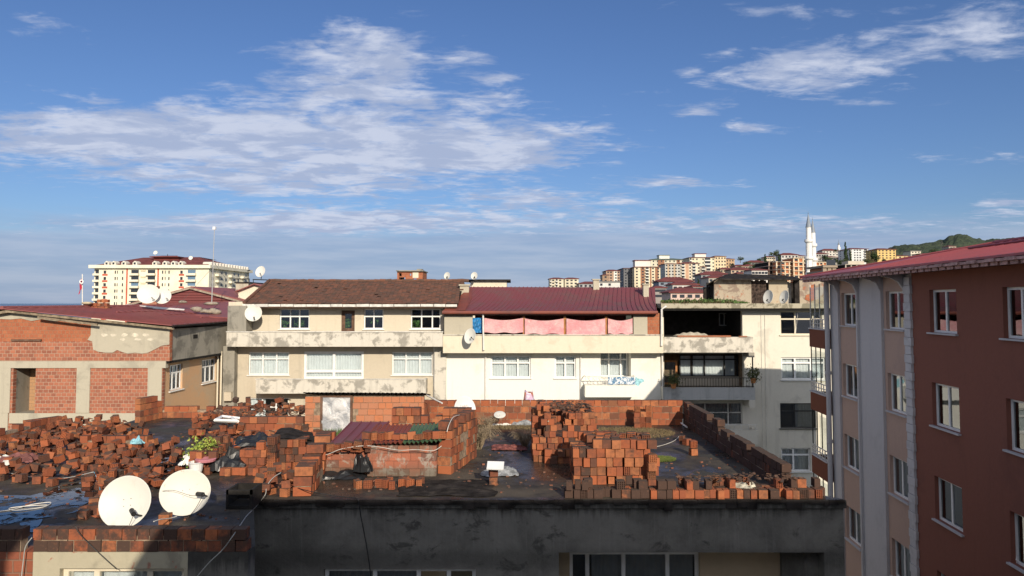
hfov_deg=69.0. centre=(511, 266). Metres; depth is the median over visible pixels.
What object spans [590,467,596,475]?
brick
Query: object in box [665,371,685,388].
potted plant
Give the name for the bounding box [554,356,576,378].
window
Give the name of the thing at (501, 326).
pink sheet
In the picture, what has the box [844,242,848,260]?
tree
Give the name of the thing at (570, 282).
apartment building
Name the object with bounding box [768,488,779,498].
brick
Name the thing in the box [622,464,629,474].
brick
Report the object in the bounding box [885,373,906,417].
window
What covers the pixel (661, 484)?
brick
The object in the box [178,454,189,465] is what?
rag
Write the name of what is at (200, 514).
brick chips
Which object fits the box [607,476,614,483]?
brick
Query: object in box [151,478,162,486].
brick
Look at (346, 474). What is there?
plastic bag
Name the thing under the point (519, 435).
dry bush
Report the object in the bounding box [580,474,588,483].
brick
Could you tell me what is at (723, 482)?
brick
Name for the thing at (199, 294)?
house
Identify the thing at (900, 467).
window
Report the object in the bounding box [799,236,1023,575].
apartment building
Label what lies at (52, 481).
brick
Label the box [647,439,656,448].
brick
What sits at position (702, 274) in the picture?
house
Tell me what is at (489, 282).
apartment building
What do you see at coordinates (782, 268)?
unfinished building
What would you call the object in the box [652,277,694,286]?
house
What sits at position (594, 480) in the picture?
brick
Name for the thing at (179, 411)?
brick parapet
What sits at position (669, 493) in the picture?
brick
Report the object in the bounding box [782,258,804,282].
unfinished building
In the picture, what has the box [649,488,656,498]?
brick
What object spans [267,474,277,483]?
brick
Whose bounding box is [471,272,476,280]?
satellite dish
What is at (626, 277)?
apartment building
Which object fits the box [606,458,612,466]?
brick
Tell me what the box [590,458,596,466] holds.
brick
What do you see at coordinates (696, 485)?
brick
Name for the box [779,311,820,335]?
window
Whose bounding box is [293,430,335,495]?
brick wall
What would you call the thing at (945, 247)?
house
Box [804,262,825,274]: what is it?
unfinished building
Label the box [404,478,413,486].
brick
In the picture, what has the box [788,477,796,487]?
brick
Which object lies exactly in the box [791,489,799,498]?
brick
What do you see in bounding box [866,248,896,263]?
apartment building
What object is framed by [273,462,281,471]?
brick
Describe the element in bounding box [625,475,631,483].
brick
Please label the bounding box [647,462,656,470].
brick
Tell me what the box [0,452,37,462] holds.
rag
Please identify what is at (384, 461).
coop
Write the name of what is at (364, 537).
cable
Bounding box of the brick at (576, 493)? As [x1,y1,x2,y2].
[574,488,579,498]
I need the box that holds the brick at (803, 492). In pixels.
[796,488,807,497]
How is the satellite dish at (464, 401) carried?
on the apartment building at (517, 528)
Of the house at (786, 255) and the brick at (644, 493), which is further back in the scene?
the house at (786, 255)
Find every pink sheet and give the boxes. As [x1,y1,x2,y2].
[484,318,522,332]
[525,318,563,333]
[566,318,604,333]
[608,319,632,333]
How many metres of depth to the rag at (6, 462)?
16.50 m
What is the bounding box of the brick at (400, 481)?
[398,477,406,486]
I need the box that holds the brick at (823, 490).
[819,486,824,495]
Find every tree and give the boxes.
[769,250,779,260]
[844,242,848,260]
[870,252,879,262]
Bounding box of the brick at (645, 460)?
[643,456,647,465]
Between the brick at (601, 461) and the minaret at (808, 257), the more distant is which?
the minaret at (808, 257)
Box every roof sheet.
[331,421,389,443]
[362,424,411,443]
[402,423,441,443]
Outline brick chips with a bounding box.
[0,427,743,520]
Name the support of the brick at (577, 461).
on the brick at (576, 470)
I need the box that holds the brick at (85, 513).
[76,509,90,519]
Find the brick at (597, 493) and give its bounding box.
[593,488,602,498]
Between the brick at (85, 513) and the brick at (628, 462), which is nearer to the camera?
the brick at (85, 513)
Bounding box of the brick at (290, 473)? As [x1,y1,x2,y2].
[286,469,294,479]
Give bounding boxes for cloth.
[523,390,534,399]
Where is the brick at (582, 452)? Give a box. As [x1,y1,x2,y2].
[579,447,585,457]
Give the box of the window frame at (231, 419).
[213,415,239,422]
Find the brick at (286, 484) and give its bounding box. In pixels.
[281,480,290,488]
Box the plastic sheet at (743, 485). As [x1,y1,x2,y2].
[728,480,755,488]
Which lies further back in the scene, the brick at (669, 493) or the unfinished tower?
the unfinished tower
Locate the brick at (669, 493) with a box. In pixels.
[666,489,672,498]
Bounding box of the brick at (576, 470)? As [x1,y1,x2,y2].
[574,466,579,475]
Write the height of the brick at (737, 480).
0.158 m
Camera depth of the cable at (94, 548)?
11.02 m
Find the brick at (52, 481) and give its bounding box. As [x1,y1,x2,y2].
[46,477,58,486]
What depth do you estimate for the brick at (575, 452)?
15.27 m
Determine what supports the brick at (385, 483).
on the apartment building at (517, 528)
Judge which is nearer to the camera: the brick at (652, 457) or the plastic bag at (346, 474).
the brick at (652, 457)
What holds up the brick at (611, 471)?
on the brick at (610, 479)
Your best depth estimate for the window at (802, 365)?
44.51 m
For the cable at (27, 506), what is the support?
on the puddle at (87, 492)
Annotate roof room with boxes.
[234,282,262,289]
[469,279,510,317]
[842,261,863,263]
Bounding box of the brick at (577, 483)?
[574,479,580,488]
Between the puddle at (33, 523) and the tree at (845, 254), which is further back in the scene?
the tree at (845, 254)
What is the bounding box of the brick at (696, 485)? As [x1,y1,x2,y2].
[691,479,698,489]
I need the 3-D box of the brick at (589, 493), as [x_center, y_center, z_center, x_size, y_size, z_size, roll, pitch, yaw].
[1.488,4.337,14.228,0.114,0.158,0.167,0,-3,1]
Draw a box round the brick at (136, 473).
[133,471,142,476]
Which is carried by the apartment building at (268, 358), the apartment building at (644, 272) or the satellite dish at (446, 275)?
the satellite dish at (446, 275)
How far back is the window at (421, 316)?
44.19 m
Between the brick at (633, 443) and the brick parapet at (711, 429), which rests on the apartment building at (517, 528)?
the brick parapet at (711, 429)
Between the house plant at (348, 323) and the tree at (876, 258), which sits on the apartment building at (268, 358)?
the house plant at (348, 323)
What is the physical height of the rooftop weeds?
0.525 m
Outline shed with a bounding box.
[303,392,430,431]
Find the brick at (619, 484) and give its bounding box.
[615,479,624,489]
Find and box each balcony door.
[342,310,354,330]
[600,353,627,375]
[664,360,676,383]
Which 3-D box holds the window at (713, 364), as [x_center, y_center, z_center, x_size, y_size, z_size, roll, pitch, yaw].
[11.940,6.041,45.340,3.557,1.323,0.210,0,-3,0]
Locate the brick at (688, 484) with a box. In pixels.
[685,480,692,489]
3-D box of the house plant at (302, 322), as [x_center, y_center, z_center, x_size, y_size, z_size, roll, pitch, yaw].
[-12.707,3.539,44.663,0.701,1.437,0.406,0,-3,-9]
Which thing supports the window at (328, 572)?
in the apartment building at (517, 528)
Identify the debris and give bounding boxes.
[197,407,304,415]
[549,400,591,409]
[675,471,802,482]
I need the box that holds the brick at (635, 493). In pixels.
[630,488,639,498]
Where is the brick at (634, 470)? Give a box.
[630,466,638,474]
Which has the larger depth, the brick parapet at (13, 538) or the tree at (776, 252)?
the tree at (776, 252)
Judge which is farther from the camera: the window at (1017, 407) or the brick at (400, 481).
the window at (1017, 407)
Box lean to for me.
[126,301,234,318]
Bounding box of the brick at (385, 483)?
[381,478,390,487]
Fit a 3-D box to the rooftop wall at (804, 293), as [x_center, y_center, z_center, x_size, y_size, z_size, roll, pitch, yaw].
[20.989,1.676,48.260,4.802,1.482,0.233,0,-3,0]
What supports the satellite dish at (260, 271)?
attached to the roof railing
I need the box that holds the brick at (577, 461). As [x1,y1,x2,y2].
[573,457,581,465]
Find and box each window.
[64,569,183,575]
[169,364,184,392]
[201,358,216,384]
[247,352,289,375]
[251,398,288,415]
[278,309,309,329]
[304,351,363,378]
[325,569,475,575]
[362,309,384,329]
[390,352,432,375]
[409,309,441,329]
[489,356,531,378]
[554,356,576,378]
[570,553,698,575]
[679,355,737,376]
[693,403,741,423]
[719,313,725,325]
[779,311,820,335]
[779,403,816,428]
[780,357,824,380]
[781,448,812,472]
[839,293,855,327]
[841,364,857,401]
[842,435,858,475]
[844,507,860,551]
[883,291,904,331]
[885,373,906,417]
[887,456,908,505]
[889,540,910,575]
[926,289,958,335]
[929,383,960,435]
[931,477,963,536]
[999,287,1023,341]
[1002,399,1023,457]
[1006,513,1023,573]
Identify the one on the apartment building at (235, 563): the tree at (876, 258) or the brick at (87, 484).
the brick at (87, 484)
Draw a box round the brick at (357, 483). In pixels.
[354,479,361,488]
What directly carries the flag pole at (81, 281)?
on the ground
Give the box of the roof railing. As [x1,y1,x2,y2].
[235,270,267,285]
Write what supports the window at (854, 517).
in the apartment building at (920, 405)
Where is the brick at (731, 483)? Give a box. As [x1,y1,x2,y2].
[727,478,735,487]
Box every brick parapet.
[0,417,49,440]
[0,525,29,551]
[33,525,250,551]
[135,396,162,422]
[162,406,249,417]
[429,400,682,424]
[683,401,791,483]
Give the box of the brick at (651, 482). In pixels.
[647,478,655,486]
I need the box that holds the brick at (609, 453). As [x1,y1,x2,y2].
[605,448,614,457]
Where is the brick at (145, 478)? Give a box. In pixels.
[139,475,148,482]
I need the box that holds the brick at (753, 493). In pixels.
[748,488,756,498]
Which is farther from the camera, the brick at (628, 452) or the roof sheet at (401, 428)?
the roof sheet at (401, 428)
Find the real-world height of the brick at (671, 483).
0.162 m
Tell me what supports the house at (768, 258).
on the ground
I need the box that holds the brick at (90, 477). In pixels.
[85,473,95,481]
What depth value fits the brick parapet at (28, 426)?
20.66 m
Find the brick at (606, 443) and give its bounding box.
[601,438,610,448]
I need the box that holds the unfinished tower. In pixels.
[396,269,427,279]
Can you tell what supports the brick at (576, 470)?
on the brick at (575, 477)
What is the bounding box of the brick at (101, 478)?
[98,475,108,483]
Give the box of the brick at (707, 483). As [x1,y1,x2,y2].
[704,479,711,488]
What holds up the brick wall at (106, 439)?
on the apartment building at (235, 563)
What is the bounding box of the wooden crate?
[226,483,261,508]
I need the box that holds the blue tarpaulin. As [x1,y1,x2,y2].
[473,318,482,332]
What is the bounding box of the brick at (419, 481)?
[416,477,421,485]
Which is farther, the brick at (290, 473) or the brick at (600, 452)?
the brick at (600, 452)
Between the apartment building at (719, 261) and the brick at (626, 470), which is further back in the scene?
the apartment building at (719, 261)
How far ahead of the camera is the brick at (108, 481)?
14.20 m
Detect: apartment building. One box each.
[0,418,267,575]
[88,254,252,321]
[216,279,470,415]
[254,425,846,575]
[442,279,666,405]
[548,278,564,286]
[564,278,579,286]
[575,281,592,286]
[599,281,620,286]
[600,274,608,280]
[602,270,620,280]
[618,268,631,286]
[631,260,659,286]
[649,255,682,266]
[656,303,833,496]
[658,263,680,278]
[678,262,699,282]
[683,253,715,270]
[700,266,706,272]
[712,256,726,268]
[726,258,734,267]
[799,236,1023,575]
[838,248,867,263]
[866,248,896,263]
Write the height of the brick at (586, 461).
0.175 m
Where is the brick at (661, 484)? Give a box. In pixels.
[656,479,666,489]
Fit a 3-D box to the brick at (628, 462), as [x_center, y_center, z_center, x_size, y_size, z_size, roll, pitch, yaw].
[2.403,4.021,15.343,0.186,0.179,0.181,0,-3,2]
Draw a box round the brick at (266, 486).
[262,483,270,490]
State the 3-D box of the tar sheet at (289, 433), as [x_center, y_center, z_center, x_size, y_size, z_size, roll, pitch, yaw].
[-4.979,3.910,17.176,1.146,0.233,0.900,0,-3,0]
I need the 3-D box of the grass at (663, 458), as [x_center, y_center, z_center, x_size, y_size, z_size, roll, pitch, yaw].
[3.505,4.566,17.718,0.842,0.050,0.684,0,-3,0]
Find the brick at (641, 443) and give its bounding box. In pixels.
[636,439,646,448]
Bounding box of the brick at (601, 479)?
[597,475,605,484]
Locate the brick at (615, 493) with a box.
[611,488,620,497]
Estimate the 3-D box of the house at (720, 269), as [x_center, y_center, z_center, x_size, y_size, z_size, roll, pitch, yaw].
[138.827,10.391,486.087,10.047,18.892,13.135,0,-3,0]
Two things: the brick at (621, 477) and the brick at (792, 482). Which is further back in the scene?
the brick at (621, 477)
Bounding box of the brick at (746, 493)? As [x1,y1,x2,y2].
[741,488,749,498]
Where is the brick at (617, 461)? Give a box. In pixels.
[613,458,621,465]
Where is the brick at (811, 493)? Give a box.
[806,488,814,497]
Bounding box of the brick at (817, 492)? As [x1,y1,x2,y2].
[813,487,821,497]
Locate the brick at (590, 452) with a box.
[586,448,595,457]
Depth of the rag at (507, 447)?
18.98 m
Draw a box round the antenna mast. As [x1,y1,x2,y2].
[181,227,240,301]
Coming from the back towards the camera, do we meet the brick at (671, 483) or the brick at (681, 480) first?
the brick at (681, 480)
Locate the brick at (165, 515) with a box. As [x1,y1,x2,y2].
[158,512,171,524]
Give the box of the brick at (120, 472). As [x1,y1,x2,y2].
[115,469,124,477]
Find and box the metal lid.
[494,411,505,417]
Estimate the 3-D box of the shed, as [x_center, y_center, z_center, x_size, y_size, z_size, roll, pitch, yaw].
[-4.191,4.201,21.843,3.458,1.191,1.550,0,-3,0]
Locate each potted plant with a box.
[176,432,219,471]
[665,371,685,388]
[744,364,761,383]
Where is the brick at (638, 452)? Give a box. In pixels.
[634,449,642,456]
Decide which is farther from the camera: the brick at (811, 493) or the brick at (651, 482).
the brick at (651, 482)
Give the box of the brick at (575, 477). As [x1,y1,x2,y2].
[572,473,579,483]
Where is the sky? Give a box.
[0,0,1023,303]
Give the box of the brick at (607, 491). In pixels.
[605,486,610,496]
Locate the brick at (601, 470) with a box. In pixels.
[597,467,605,474]
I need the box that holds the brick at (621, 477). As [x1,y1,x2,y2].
[615,475,625,484]
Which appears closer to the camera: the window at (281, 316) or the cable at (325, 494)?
the cable at (325, 494)
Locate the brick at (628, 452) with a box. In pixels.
[624,448,633,457]
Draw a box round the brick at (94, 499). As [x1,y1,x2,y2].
[89,496,98,502]
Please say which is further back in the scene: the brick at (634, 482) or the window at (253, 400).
the window at (253, 400)
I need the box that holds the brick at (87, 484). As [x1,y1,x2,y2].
[82,480,93,486]
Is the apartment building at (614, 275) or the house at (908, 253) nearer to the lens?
the apartment building at (614, 275)
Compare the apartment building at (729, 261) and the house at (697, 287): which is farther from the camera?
the apartment building at (729, 261)
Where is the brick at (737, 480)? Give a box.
[734,475,741,482]
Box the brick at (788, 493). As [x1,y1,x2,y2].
[784,488,792,498]
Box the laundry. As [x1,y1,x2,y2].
[608,377,634,384]
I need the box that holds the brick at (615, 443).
[611,439,620,448]
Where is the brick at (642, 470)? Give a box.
[639,466,646,474]
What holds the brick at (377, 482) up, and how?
on the apartment building at (517, 528)
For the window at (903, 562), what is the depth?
25.64 m
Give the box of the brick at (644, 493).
[640,488,648,497]
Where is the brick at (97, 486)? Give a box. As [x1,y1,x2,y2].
[95,481,103,489]
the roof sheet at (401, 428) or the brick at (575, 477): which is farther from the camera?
the roof sheet at (401, 428)
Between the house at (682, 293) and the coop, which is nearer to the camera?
the coop
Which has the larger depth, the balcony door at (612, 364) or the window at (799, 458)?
the balcony door at (612, 364)
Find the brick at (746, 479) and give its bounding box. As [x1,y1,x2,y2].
[742,476,749,485]
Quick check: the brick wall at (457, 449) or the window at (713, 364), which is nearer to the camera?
the brick wall at (457, 449)
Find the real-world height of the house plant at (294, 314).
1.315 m
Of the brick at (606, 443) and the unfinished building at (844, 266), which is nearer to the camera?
the brick at (606, 443)
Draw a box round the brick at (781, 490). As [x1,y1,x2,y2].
[779,487,784,496]
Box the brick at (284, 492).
[280,488,289,496]
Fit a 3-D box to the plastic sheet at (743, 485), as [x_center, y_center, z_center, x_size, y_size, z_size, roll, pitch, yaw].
[4.474,4.257,14.482,0.651,0.179,0.514,0,-3,0]
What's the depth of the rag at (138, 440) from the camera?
18.34 m
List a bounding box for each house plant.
[281,317,289,327]
[287,310,298,323]
[295,315,305,327]
[345,314,351,327]
[367,310,380,324]
[412,314,420,327]
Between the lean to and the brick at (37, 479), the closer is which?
the brick at (37, 479)
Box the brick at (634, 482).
[632,478,640,487]
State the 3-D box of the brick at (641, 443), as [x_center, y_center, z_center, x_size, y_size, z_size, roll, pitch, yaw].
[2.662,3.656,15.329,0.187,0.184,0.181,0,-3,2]
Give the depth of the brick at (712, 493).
14.18 m
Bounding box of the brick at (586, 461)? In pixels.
[583,457,589,466]
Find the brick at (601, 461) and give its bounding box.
[596,457,605,466]
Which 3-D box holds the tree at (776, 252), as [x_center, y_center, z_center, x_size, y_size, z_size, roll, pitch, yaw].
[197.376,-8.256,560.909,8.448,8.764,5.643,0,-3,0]
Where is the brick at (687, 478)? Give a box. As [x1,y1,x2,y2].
[683,477,693,486]
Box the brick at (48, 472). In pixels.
[42,468,54,476]
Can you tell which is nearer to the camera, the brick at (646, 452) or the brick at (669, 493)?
the brick at (669, 493)
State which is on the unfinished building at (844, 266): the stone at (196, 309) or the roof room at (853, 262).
the roof room at (853, 262)
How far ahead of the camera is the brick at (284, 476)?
14.90 m
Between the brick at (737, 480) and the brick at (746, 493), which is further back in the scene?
the brick at (737, 480)
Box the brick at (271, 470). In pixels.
[267,467,275,474]
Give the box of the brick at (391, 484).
[389,480,394,489]
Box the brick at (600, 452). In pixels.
[596,448,604,456]
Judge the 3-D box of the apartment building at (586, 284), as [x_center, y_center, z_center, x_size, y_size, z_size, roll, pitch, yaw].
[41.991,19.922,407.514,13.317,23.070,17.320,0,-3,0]
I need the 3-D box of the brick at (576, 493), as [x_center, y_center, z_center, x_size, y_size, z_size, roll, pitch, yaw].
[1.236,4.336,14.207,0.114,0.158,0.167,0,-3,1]
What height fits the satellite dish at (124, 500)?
0.847 m
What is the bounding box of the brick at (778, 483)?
[773,477,782,487]
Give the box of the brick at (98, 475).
[96,473,105,480]
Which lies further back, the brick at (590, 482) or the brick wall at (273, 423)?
the brick wall at (273, 423)
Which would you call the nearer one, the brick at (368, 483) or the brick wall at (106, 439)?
the brick at (368, 483)
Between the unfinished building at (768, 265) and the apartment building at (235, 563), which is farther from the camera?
the unfinished building at (768, 265)
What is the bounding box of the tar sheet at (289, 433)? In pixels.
[275,427,313,443]
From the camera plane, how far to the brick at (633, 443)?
15.31 m
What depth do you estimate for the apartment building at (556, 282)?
420.01 m
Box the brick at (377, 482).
[375,477,384,487]
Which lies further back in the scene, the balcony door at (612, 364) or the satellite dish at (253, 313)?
the balcony door at (612, 364)
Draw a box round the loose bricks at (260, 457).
[0,396,697,481]
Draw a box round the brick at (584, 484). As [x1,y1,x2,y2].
[582,480,587,489]
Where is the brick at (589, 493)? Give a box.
[587,488,592,498]
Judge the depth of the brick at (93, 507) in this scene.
13.10 m
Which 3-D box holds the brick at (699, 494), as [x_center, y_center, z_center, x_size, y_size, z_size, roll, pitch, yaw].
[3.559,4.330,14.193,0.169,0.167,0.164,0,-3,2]
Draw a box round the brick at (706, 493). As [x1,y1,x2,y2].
[703,488,709,497]
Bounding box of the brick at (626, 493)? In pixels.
[621,488,630,498]
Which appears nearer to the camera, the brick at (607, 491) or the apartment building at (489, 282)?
the brick at (607, 491)
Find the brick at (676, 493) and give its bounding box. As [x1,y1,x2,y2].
[672,488,678,498]
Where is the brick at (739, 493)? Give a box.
[735,488,742,498]
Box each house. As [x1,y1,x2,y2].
[129,286,244,303]
[236,284,261,298]
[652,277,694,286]
[653,286,667,302]
[659,287,702,300]
[664,281,699,290]
[686,285,703,289]
[693,271,727,285]
[700,275,722,286]
[715,268,729,272]
[723,267,748,273]
[730,265,747,267]
[742,268,767,282]
[743,260,762,264]
[761,256,774,261]
[775,253,798,260]
[816,249,837,256]
[816,252,828,261]
[822,256,836,264]
[903,251,920,256]
[942,246,955,249]
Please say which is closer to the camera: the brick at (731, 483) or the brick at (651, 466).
the brick at (731, 483)
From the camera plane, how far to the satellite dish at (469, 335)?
42.31 m
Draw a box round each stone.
[190,307,202,311]
[204,302,218,304]
[211,309,221,313]
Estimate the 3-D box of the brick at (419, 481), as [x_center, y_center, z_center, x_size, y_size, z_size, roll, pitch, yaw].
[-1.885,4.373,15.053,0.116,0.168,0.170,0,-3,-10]
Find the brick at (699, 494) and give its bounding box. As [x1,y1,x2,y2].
[694,488,703,498]
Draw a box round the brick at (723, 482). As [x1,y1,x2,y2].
[718,476,727,485]
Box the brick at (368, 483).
[363,478,372,488]
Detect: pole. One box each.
[79,274,83,304]
[426,394,442,403]
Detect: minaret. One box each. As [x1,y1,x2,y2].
[804,213,813,274]
[811,218,817,265]
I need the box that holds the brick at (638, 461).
[634,457,643,466]
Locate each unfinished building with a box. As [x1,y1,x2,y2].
[0,304,227,575]
[755,261,774,274]
[772,261,792,282]
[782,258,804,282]
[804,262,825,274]
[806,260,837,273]
[836,264,863,268]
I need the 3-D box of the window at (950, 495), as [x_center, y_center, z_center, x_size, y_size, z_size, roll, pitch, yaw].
[13.110,7.124,22.239,0.350,1.370,1.742,0,-3,4]
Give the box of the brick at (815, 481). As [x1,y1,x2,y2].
[811,477,820,486]
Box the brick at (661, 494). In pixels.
[656,488,665,498]
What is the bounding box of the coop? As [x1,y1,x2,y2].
[325,441,438,475]
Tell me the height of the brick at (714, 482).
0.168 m
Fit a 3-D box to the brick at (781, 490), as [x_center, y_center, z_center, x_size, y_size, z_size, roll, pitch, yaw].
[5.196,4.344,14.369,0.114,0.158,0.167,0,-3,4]
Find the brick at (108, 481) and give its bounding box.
[104,477,115,486]
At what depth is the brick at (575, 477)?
15.29 m
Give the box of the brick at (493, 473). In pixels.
[489,470,497,476]
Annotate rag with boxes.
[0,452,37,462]
[0,454,8,464]
[130,436,144,444]
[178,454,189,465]
[481,466,518,476]
[491,444,526,450]
[512,420,530,424]
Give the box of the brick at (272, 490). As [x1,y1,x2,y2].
[264,487,275,494]
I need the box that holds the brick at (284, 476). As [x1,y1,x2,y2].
[281,472,287,479]
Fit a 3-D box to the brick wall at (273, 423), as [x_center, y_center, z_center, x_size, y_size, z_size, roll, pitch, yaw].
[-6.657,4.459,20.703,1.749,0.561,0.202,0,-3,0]
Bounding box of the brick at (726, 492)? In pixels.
[722,488,729,497]
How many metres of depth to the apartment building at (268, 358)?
43.99 m
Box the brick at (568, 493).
[564,487,573,497]
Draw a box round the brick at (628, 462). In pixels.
[624,456,633,466]
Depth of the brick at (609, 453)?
15.28 m
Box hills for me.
[888,234,1013,254]
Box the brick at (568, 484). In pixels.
[566,480,571,489]
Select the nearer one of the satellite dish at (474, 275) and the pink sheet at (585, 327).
the pink sheet at (585, 327)
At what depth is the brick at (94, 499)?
13.57 m
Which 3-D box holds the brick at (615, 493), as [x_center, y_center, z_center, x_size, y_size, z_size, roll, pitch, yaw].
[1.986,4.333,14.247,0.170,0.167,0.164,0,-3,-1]
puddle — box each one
[0,480,97,523]
[20,518,42,531]
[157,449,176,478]
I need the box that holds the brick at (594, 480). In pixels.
[589,475,596,484]
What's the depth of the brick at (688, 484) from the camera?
14.14 m
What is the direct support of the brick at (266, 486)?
on the brick
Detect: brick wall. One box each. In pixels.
[23,416,61,430]
[80,435,150,450]
[240,416,304,435]
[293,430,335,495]
[392,406,471,444]
[437,409,477,473]
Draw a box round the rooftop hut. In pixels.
[703,274,799,302]
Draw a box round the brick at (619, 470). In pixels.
[616,466,622,475]
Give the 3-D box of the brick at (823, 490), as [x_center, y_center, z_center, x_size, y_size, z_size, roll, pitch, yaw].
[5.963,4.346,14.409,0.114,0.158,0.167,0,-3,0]
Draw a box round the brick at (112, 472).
[108,468,116,477]
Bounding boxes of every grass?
[322,426,344,435]
[476,424,530,428]
[598,426,675,437]
[658,455,675,461]
[661,300,733,302]
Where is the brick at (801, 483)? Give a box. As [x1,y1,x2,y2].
[797,477,806,487]
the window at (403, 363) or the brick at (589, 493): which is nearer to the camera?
the brick at (589, 493)
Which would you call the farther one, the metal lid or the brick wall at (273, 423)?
the metal lid
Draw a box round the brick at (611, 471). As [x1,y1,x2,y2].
[607,466,615,475]
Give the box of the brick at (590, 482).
[583,477,592,487]
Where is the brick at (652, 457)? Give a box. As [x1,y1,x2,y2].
[648,453,656,462]
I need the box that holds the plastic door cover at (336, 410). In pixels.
[322,397,349,431]
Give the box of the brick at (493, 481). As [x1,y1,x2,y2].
[489,476,497,485]
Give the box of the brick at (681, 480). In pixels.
[678,475,684,484]
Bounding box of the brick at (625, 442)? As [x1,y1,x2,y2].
[620,438,629,447]
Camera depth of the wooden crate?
13.60 m
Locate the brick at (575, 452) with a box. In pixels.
[573,447,578,457]
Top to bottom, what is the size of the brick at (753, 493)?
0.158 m
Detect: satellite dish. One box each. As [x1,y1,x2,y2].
[98,476,150,525]
[137,284,159,302]
[155,288,170,303]
[159,469,210,518]
[245,305,261,321]
[255,266,264,278]
[444,272,449,278]
[454,396,475,409]
[464,328,475,343]
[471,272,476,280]
[763,290,772,302]
[779,290,788,302]
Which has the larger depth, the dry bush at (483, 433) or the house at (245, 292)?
the house at (245, 292)
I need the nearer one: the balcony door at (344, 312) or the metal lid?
the metal lid
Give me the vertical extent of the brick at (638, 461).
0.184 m
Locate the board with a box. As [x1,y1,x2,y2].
[487,461,503,469]
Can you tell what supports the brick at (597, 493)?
on the apartment building at (517, 528)
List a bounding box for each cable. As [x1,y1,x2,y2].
[0,502,51,511]
[21,537,31,575]
[74,525,117,569]
[197,472,280,575]
[292,486,357,498]
[326,445,440,454]
[358,499,370,575]
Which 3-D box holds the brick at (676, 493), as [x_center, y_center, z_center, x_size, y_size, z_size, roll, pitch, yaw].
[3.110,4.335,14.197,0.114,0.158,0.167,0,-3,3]
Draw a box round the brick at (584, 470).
[580,465,589,475]
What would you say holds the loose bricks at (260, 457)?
on the apartment building at (517, 528)
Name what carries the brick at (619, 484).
on the brick at (626, 493)
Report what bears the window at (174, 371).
in the unfinished building at (60, 364)
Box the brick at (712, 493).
[709,488,715,497]
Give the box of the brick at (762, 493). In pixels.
[756,488,767,498]
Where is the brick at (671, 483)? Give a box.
[665,479,675,488]
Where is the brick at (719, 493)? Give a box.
[716,489,723,498]
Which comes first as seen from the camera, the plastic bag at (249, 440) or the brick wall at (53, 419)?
the plastic bag at (249, 440)
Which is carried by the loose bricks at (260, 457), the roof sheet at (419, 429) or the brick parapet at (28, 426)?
the roof sheet at (419, 429)
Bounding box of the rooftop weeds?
[660,297,749,302]
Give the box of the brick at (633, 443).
[629,438,636,448]
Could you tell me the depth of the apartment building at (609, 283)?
379.98 m
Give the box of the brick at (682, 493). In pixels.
[678,488,685,498]
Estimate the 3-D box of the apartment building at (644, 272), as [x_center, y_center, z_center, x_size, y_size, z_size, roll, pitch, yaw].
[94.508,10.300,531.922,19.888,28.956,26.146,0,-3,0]
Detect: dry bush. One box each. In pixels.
[476,413,501,428]
[477,422,500,449]
[509,428,530,446]
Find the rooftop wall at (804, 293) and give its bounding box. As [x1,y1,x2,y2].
[799,281,829,302]
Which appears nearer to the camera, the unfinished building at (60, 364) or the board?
the board
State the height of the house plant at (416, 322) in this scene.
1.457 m
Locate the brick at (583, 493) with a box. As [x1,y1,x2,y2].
[580,488,586,498]
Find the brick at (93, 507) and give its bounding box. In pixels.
[87,503,97,514]
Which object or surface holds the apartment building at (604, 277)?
on the ground
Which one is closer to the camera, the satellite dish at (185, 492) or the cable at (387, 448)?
the satellite dish at (185, 492)
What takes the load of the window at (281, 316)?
in the apartment building at (268, 358)
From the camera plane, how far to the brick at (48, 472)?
15.41 m
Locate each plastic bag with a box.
[208,446,246,471]
[233,431,280,446]
[322,469,366,479]
[353,453,372,472]
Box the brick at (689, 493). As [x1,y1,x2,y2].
[685,489,694,498]
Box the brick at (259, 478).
[253,473,264,482]
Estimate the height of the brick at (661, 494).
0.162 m
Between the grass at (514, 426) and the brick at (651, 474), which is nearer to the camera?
the brick at (651, 474)
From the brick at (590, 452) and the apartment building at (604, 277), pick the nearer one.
the brick at (590, 452)
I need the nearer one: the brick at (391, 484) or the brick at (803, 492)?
the brick at (803, 492)
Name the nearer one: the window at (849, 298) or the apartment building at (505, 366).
the window at (849, 298)
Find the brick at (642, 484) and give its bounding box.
[638,479,647,489]
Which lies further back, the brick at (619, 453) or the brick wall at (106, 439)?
the brick wall at (106, 439)
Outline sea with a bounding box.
[0,304,86,317]
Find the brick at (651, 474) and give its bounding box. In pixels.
[647,470,655,478]
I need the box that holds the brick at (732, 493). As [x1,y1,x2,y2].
[728,488,735,498]
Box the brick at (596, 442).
[592,438,601,447]
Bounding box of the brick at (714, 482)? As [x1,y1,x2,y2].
[710,475,718,485]
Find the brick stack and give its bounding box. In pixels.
[84,299,109,308]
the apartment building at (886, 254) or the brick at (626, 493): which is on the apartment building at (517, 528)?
the brick at (626, 493)
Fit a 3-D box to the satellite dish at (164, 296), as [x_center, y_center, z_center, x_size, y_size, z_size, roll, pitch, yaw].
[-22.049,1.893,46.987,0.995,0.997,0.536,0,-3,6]
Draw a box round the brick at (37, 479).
[32,475,42,483]
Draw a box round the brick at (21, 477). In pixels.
[14,473,27,481]
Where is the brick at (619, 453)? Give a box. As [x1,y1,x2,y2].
[615,448,623,457]
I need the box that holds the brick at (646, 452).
[643,448,649,456]

